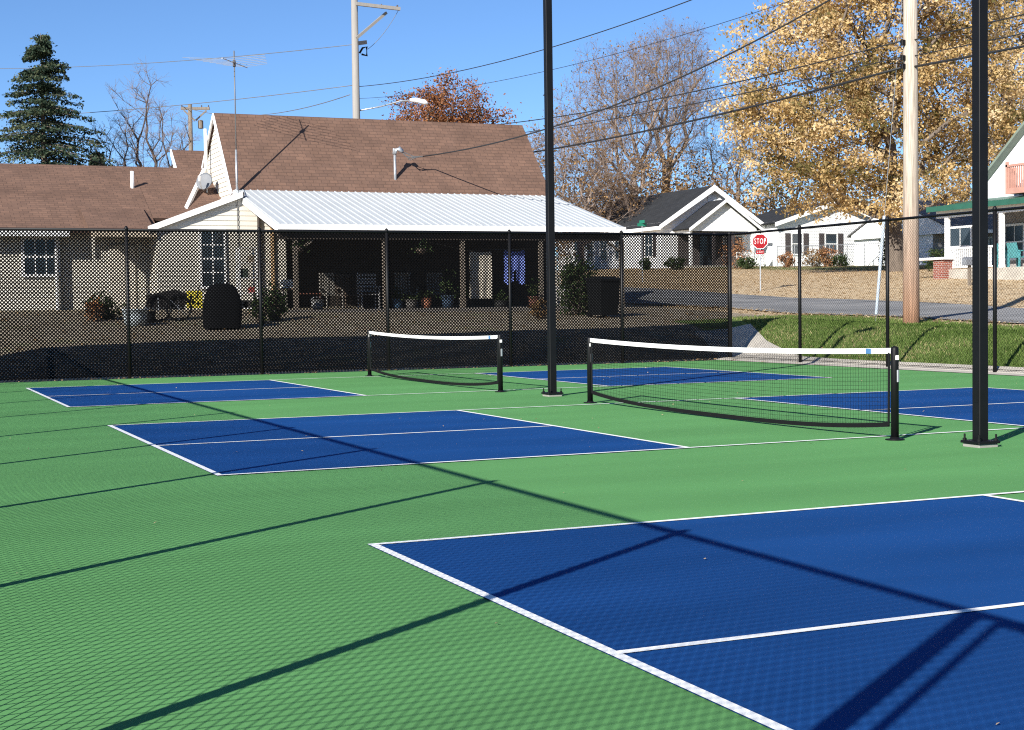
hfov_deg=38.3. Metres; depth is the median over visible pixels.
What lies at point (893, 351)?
pickleball net
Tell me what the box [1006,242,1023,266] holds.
patio chair
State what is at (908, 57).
utility pole
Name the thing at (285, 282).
basket
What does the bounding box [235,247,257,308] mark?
metal shelf
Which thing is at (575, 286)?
shrub
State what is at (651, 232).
window
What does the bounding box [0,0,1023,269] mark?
sky
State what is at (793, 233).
window
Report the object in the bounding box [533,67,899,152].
overhead wire
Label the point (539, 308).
shrub
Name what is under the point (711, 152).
bare tree
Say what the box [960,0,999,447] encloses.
light pole
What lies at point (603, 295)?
wheeled bin
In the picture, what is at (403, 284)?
porch chair
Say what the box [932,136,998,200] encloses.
autumn tree
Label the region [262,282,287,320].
shrub
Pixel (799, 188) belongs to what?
autumn tree
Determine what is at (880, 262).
guy wire
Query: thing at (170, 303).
garden cart
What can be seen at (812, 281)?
fallen leaves
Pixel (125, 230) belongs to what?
chain link fence
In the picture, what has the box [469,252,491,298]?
hanging cloth
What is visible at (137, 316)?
tub
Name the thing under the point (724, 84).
overhead wire
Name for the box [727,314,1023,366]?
grass
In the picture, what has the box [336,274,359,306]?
porch chair
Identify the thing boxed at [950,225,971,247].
window
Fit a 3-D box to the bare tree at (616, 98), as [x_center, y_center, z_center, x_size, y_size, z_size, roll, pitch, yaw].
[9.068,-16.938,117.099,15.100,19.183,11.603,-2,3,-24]
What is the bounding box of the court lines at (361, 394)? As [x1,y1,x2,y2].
[27,367,832,406]
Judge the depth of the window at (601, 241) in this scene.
106.09 m
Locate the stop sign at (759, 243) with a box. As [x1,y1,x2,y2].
[752,234,767,290]
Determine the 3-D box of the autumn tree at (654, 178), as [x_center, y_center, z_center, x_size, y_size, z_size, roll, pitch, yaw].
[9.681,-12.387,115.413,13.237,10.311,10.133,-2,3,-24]
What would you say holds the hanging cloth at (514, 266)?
hanging from the brown house at (309, 173)
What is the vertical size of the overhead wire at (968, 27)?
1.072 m
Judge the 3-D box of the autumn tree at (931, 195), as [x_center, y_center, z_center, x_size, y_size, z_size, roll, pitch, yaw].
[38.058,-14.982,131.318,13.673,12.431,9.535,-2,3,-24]
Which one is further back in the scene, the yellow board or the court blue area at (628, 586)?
the yellow board
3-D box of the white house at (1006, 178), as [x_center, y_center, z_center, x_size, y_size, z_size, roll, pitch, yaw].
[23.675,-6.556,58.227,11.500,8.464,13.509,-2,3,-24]
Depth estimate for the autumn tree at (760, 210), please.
117.50 m
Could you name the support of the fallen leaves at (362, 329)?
on the ground at (923, 293)
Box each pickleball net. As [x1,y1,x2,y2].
[366,330,506,391]
[584,337,904,440]
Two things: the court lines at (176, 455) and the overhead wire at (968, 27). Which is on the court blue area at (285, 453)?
the court lines at (176, 455)
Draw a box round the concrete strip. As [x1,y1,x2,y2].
[695,324,1023,375]
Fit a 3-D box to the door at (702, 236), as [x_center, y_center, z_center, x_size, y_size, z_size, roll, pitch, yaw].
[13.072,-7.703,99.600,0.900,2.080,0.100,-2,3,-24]
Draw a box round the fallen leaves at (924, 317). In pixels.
[626,302,1023,324]
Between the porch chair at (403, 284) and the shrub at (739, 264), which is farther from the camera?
the shrub at (739, 264)
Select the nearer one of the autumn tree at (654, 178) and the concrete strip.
the concrete strip
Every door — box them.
[108,246,136,308]
[700,236,711,265]
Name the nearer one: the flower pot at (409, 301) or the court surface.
the court surface
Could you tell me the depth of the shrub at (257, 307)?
37.89 m
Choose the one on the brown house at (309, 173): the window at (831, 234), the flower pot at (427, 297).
the flower pot at (427, 297)
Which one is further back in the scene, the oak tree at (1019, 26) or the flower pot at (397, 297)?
the oak tree at (1019, 26)
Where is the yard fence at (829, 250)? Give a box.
[777,243,882,266]
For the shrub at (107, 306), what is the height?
0.856 m
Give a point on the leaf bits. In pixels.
(306, 435)
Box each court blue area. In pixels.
[26,367,827,406]
[109,388,1023,475]
[368,495,1023,729]
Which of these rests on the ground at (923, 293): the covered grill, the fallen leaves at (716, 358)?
the covered grill
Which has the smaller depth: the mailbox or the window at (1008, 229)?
the mailbox
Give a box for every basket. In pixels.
[280,279,292,287]
[289,239,309,253]
[407,239,431,253]
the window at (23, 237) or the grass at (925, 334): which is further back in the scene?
the window at (23, 237)
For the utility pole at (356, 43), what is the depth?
67.36 m
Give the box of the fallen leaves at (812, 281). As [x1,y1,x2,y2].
[555,264,1023,327]
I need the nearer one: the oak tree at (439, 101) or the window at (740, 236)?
the oak tree at (439, 101)
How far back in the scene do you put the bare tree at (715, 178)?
118.78 m
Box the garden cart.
[145,284,199,320]
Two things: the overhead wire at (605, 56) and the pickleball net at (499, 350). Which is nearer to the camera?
the pickleball net at (499, 350)
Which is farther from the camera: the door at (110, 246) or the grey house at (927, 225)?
the grey house at (927, 225)
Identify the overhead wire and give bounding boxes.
[0,44,351,68]
[0,85,351,117]
[183,94,349,114]
[360,0,690,86]
[360,0,792,98]
[423,0,829,156]
[504,41,899,123]
[525,57,899,132]
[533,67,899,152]
[914,14,1023,39]
[914,45,1023,67]
[915,33,1023,55]
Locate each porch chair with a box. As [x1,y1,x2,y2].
[319,273,343,308]
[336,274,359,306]
[356,273,380,308]
[395,273,417,305]
[426,273,445,294]
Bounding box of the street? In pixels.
[555,286,1023,322]
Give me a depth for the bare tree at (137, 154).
77.52 m
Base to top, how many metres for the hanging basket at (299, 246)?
0.549 m
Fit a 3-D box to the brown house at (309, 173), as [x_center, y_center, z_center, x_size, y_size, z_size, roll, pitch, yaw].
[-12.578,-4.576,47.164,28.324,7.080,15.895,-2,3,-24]
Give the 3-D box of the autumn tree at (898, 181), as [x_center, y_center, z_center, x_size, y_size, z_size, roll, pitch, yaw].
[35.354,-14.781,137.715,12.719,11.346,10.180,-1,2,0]
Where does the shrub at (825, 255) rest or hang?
on the ground at (923, 293)
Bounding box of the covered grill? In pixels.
[203,283,241,329]
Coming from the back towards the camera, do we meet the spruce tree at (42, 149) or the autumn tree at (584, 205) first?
the autumn tree at (584, 205)
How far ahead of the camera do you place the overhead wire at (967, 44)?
34.05 m
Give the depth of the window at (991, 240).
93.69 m
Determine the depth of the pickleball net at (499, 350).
26.33 m
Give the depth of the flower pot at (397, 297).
45.12 m
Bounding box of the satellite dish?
[196,173,211,192]
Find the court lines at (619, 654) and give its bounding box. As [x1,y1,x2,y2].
[369,491,1023,729]
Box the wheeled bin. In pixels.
[585,277,619,315]
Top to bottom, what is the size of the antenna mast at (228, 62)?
8.093 m
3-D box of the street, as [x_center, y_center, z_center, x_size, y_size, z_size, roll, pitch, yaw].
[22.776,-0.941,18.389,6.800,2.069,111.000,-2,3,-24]
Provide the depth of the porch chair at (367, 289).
44.81 m
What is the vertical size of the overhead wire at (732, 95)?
1.708 m
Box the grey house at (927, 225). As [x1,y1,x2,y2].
[847,200,992,265]
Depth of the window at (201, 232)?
44.44 m
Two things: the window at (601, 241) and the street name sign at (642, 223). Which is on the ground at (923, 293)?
the street name sign at (642, 223)
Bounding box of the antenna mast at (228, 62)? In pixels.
[182,51,265,272]
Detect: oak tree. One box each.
[378,67,521,124]
[701,0,1023,271]
[945,0,1023,166]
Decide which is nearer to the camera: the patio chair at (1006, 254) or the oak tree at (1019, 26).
the patio chair at (1006, 254)
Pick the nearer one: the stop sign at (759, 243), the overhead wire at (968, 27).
the overhead wire at (968, 27)
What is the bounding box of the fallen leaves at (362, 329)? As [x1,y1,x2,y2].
[0,308,858,368]
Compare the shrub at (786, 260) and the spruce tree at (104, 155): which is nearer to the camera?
the spruce tree at (104, 155)
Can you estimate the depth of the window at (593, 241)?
107.86 m
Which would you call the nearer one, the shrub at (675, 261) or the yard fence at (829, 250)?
the shrub at (675, 261)
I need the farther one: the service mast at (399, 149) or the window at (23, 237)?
the service mast at (399, 149)
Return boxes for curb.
[4,359,712,382]
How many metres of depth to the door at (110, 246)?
44.76 m
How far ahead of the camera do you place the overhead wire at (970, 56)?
34.02 m
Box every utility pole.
[181,104,209,150]
[351,0,427,118]
[900,0,919,323]
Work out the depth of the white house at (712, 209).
99.36 m
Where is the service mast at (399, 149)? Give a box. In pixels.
[392,146,422,179]
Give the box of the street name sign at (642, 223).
[637,220,646,281]
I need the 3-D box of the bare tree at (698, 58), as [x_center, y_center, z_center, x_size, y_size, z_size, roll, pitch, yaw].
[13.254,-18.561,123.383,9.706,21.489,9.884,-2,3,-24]
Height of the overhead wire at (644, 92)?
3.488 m
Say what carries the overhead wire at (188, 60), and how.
attached to the utility pole at (356, 43)
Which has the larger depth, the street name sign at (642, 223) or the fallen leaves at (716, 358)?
the street name sign at (642, 223)
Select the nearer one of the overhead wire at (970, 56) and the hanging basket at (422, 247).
the overhead wire at (970, 56)
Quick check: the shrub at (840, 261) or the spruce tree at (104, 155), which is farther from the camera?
the shrub at (840, 261)
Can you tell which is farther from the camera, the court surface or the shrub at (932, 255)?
the shrub at (932, 255)
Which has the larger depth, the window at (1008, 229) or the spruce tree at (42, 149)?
the spruce tree at (42, 149)
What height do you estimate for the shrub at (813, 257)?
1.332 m
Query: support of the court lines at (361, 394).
on the court blue area at (107, 395)
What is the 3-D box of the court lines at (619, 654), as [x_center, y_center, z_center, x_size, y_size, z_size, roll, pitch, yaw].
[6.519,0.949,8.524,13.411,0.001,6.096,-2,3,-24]
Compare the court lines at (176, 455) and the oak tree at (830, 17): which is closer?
the court lines at (176, 455)
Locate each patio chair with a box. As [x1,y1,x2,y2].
[997,243,1017,267]
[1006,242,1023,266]
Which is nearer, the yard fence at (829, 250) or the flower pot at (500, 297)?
the flower pot at (500, 297)
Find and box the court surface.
[0,360,1023,729]
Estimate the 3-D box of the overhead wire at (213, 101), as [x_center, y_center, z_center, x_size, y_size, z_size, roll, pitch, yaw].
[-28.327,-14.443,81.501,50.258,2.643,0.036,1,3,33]
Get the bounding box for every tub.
[122,305,148,325]
[311,297,323,308]
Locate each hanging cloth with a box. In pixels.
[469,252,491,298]
[504,252,524,283]
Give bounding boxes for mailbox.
[962,257,971,285]
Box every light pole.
[541,0,563,396]
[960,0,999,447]
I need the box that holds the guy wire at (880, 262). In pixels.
[875,2,901,320]
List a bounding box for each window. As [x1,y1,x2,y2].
[21,237,59,276]
[199,232,226,288]
[586,241,593,261]
[600,241,606,260]
[641,232,655,257]
[722,235,742,256]
[785,232,808,254]
[819,233,842,254]
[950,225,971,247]
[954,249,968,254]
[988,237,992,257]
[1005,223,1023,259]
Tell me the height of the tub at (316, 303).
0.373 m
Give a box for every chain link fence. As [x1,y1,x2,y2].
[0,226,731,380]
[730,206,1023,374]
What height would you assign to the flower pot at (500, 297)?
0.586 m
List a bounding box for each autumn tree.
[555,165,641,264]
[571,141,701,212]
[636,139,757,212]
[716,175,793,215]
[743,149,826,213]
[789,138,883,210]
[845,145,949,208]
[895,131,971,200]
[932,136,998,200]
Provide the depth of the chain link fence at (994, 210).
30.61 m
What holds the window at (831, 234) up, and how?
in the white house at (771, 219)
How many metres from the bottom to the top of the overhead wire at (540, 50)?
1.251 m
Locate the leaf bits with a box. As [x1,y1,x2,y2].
[28,367,998,724]
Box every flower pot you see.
[390,289,406,307]
[400,294,417,307]
[419,290,439,307]
[439,265,457,305]
[493,288,507,306]
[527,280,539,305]
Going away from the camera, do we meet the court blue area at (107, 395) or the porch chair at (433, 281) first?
the court blue area at (107, 395)
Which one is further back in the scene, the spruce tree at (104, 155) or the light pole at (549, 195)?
the spruce tree at (104, 155)
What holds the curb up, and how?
on the court surface
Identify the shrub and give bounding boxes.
[82,292,124,319]
[82,295,106,320]
[249,289,267,321]
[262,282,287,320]
[529,297,546,318]
[556,255,597,314]
[663,257,684,269]
[718,236,754,268]
[735,257,762,268]
[775,251,797,266]
[801,248,830,266]
[815,246,841,266]
[831,252,852,266]
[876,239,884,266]
[923,248,944,271]
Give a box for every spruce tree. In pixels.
[0,32,116,165]
[88,152,108,165]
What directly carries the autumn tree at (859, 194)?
on the ground at (923, 293)
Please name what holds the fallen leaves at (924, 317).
on the street
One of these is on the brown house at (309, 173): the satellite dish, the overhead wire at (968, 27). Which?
the satellite dish
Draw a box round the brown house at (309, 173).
[0,113,625,312]
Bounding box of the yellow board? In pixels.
[186,291,201,310]
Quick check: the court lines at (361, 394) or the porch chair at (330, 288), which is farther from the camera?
the porch chair at (330, 288)
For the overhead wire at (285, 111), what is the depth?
76.45 m
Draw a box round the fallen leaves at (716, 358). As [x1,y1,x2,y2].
[657,346,822,364]
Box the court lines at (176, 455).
[108,387,1023,474]
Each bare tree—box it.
[82,60,201,167]
[524,104,657,264]
[538,26,708,196]
[619,15,727,190]
[676,72,785,202]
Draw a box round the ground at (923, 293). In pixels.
[0,265,1023,382]
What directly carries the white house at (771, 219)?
on the ground at (923, 293)
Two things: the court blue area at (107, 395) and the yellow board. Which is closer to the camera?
the court blue area at (107, 395)
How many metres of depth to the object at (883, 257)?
89.63 m
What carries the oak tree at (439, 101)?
on the ground at (923, 293)
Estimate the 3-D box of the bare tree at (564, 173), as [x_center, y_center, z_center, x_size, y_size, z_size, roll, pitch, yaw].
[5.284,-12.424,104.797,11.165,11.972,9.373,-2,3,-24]
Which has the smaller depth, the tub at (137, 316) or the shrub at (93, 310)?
the tub at (137, 316)
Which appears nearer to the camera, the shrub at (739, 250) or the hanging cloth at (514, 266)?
the hanging cloth at (514, 266)
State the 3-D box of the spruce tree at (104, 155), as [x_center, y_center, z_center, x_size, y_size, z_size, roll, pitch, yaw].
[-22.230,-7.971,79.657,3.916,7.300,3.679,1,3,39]
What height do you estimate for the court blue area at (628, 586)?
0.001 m
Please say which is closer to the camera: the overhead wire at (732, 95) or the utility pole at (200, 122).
the overhead wire at (732, 95)
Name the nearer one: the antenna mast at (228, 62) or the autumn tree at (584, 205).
the antenna mast at (228, 62)
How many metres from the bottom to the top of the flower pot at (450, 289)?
1.392 m
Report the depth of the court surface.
9.23 m
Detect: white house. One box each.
[558,185,768,269]
[756,202,870,266]
[919,121,1023,279]

